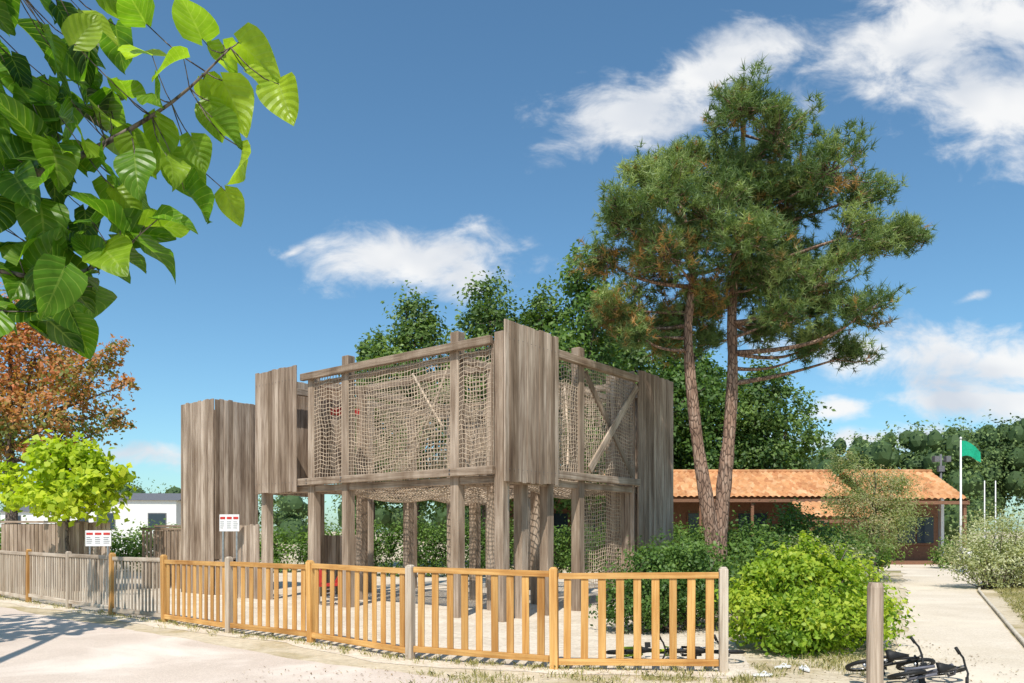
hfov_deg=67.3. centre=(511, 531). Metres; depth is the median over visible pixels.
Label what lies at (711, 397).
deciduous tree
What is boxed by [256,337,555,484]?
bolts
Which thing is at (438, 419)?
climbing ropes
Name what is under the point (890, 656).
childs bicycle
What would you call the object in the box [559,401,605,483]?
net rear
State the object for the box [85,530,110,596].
information sign
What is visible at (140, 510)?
walls
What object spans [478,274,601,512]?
deciduous tree
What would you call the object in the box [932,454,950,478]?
lamp mast
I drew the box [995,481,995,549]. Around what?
white pole
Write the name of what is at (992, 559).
silver shrub
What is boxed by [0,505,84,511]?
roof
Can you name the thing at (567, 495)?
net floor
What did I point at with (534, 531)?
posts
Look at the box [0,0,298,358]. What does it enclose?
catalpa tree
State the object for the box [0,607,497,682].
road
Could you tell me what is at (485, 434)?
net
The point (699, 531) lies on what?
pavilion hedge
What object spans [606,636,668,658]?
childs bicycle
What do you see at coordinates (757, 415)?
deciduous tree
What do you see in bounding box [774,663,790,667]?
sandal
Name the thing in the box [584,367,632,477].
net
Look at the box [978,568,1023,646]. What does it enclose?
path edging
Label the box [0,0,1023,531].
sky
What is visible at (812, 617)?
lime shrub
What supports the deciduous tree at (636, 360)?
on the ground at (282, 649)
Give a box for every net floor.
[355,486,473,502]
[393,487,529,505]
[528,485,598,498]
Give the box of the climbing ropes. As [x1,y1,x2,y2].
[378,367,568,472]
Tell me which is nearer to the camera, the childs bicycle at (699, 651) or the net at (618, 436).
the childs bicycle at (699, 651)
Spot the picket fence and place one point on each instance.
(24, 579)
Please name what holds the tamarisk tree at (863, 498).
on the ground at (282, 649)
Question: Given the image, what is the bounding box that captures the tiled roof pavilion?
[509,469,969,564]
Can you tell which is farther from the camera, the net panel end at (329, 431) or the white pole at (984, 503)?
the white pole at (984, 503)
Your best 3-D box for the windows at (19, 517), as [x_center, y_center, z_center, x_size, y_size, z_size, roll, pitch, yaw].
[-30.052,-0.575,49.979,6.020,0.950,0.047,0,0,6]
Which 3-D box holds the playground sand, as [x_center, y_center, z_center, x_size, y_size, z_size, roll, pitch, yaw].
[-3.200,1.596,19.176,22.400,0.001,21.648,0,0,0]
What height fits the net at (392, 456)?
2.174 m
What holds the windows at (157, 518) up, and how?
attached to the walls at (140, 510)
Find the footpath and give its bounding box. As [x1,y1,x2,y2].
[894,571,1023,682]
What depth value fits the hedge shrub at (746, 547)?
16.51 m
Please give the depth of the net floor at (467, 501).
17.51 m
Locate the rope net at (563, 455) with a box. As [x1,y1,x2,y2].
[559,385,570,480]
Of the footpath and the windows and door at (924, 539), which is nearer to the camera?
the footpath
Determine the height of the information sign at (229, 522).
2.050 m
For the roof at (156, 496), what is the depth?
45.23 m
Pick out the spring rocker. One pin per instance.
(320, 581)
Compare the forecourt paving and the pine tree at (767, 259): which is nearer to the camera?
the pine tree at (767, 259)
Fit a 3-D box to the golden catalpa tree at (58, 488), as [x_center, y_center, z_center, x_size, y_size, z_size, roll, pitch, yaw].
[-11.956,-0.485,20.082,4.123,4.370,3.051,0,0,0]
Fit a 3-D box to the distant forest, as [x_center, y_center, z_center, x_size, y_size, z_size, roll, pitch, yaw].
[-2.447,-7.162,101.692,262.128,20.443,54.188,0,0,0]
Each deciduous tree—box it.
[339,324,410,564]
[355,280,485,556]
[419,266,532,564]
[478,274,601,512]
[519,230,649,559]
[566,324,708,466]
[635,333,765,468]
[705,353,835,468]
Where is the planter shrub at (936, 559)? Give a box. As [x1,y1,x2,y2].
[924,536,1011,567]
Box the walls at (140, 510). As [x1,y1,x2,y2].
[89,500,180,557]
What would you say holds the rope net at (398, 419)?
attached to the beams
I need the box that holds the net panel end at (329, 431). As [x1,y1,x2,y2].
[314,374,341,477]
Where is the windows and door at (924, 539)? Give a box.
[554,512,934,552]
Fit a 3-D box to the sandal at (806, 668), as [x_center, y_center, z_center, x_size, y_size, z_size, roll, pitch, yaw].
[3.350,1.560,8.800,0.110,0.053,0.240,0,0,-2]
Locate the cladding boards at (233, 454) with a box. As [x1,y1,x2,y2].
[181,319,672,599]
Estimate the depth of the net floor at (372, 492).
16.02 m
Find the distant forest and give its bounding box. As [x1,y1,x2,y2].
[0,409,1023,545]
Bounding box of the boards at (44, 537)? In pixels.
[0,521,180,591]
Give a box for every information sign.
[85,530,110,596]
[219,514,239,597]
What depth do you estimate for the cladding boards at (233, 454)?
17.63 m
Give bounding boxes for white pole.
[984,481,984,536]
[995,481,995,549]
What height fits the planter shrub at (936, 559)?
1.456 m
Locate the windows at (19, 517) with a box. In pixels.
[18,515,88,523]
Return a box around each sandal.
[753,671,772,675]
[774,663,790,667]
[799,665,809,671]
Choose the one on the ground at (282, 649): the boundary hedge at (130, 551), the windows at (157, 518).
the boundary hedge at (130, 551)
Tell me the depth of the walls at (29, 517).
50.14 m
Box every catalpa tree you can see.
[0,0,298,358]
[0,429,136,550]
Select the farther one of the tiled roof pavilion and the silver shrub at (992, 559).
the tiled roof pavilion
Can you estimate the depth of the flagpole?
29.98 m
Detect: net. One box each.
[365,371,486,479]
[465,391,570,480]
[559,359,577,471]
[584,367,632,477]
[584,491,620,588]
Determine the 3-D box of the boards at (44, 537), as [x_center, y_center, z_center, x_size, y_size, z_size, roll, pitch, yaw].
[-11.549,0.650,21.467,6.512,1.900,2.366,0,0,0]
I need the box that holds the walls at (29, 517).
[0,511,88,536]
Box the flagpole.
[955,437,980,571]
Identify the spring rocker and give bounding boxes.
[319,569,337,605]
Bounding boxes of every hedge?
[0,515,374,572]
[330,510,702,576]
[676,521,775,561]
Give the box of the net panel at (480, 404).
[459,344,493,467]
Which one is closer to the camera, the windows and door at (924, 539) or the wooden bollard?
the wooden bollard
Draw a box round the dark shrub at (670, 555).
[588,527,740,633]
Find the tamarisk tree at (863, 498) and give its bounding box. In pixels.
[816,443,933,581]
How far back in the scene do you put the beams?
15.67 m
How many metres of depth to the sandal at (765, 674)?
8.42 m
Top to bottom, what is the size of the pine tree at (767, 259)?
10.442 m
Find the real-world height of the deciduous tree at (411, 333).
12.323 m
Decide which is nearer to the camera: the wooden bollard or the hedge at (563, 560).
the wooden bollard
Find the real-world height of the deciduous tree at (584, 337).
14.379 m
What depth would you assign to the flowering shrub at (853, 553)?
15.05 m
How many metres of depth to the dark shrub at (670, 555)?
12.20 m
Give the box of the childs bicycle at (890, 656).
[845,636,935,674]
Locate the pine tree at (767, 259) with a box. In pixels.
[562,53,940,613]
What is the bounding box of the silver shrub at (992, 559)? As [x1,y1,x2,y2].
[931,502,1023,589]
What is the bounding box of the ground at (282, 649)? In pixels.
[0,532,1023,682]
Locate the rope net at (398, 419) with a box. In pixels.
[348,353,449,474]
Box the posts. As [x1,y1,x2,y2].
[261,330,583,621]
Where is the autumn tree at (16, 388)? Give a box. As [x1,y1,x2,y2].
[0,282,140,523]
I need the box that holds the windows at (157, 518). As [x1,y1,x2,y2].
[96,513,165,529]
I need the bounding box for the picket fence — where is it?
[0,549,727,672]
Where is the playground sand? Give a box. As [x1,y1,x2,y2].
[0,572,759,677]
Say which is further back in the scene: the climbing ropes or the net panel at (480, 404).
the climbing ropes
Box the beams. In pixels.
[268,335,639,500]
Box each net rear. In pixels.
[325,404,412,484]
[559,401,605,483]
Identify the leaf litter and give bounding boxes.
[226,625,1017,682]
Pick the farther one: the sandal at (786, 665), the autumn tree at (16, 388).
the autumn tree at (16, 388)
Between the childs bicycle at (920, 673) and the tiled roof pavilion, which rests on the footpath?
the childs bicycle at (920, 673)
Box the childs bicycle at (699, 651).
[666,634,744,667]
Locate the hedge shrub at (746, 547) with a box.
[659,497,884,620]
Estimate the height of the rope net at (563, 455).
2.174 m
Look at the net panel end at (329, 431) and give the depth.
16.47 m
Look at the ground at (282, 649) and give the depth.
10.07 m
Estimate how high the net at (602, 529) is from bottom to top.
2.114 m
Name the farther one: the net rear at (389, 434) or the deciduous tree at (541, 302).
the deciduous tree at (541, 302)
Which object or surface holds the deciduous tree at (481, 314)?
on the ground at (282, 649)
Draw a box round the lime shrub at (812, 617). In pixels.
[714,530,919,657]
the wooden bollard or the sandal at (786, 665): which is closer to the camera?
the wooden bollard
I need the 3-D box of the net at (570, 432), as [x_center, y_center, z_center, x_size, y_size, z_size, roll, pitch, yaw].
[1.051,-2.238,15.034,0.072,2.174,0.834,0,0,38]
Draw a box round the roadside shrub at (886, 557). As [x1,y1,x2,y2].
[790,517,913,573]
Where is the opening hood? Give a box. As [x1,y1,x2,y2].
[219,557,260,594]
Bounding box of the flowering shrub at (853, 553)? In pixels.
[759,534,892,587]
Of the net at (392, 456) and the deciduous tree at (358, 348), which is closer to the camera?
the net at (392, 456)
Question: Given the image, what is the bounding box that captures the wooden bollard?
[866,582,883,682]
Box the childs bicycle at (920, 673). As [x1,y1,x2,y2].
[887,647,968,682]
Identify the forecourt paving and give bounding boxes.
[879,564,1017,570]
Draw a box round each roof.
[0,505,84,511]
[119,493,180,500]

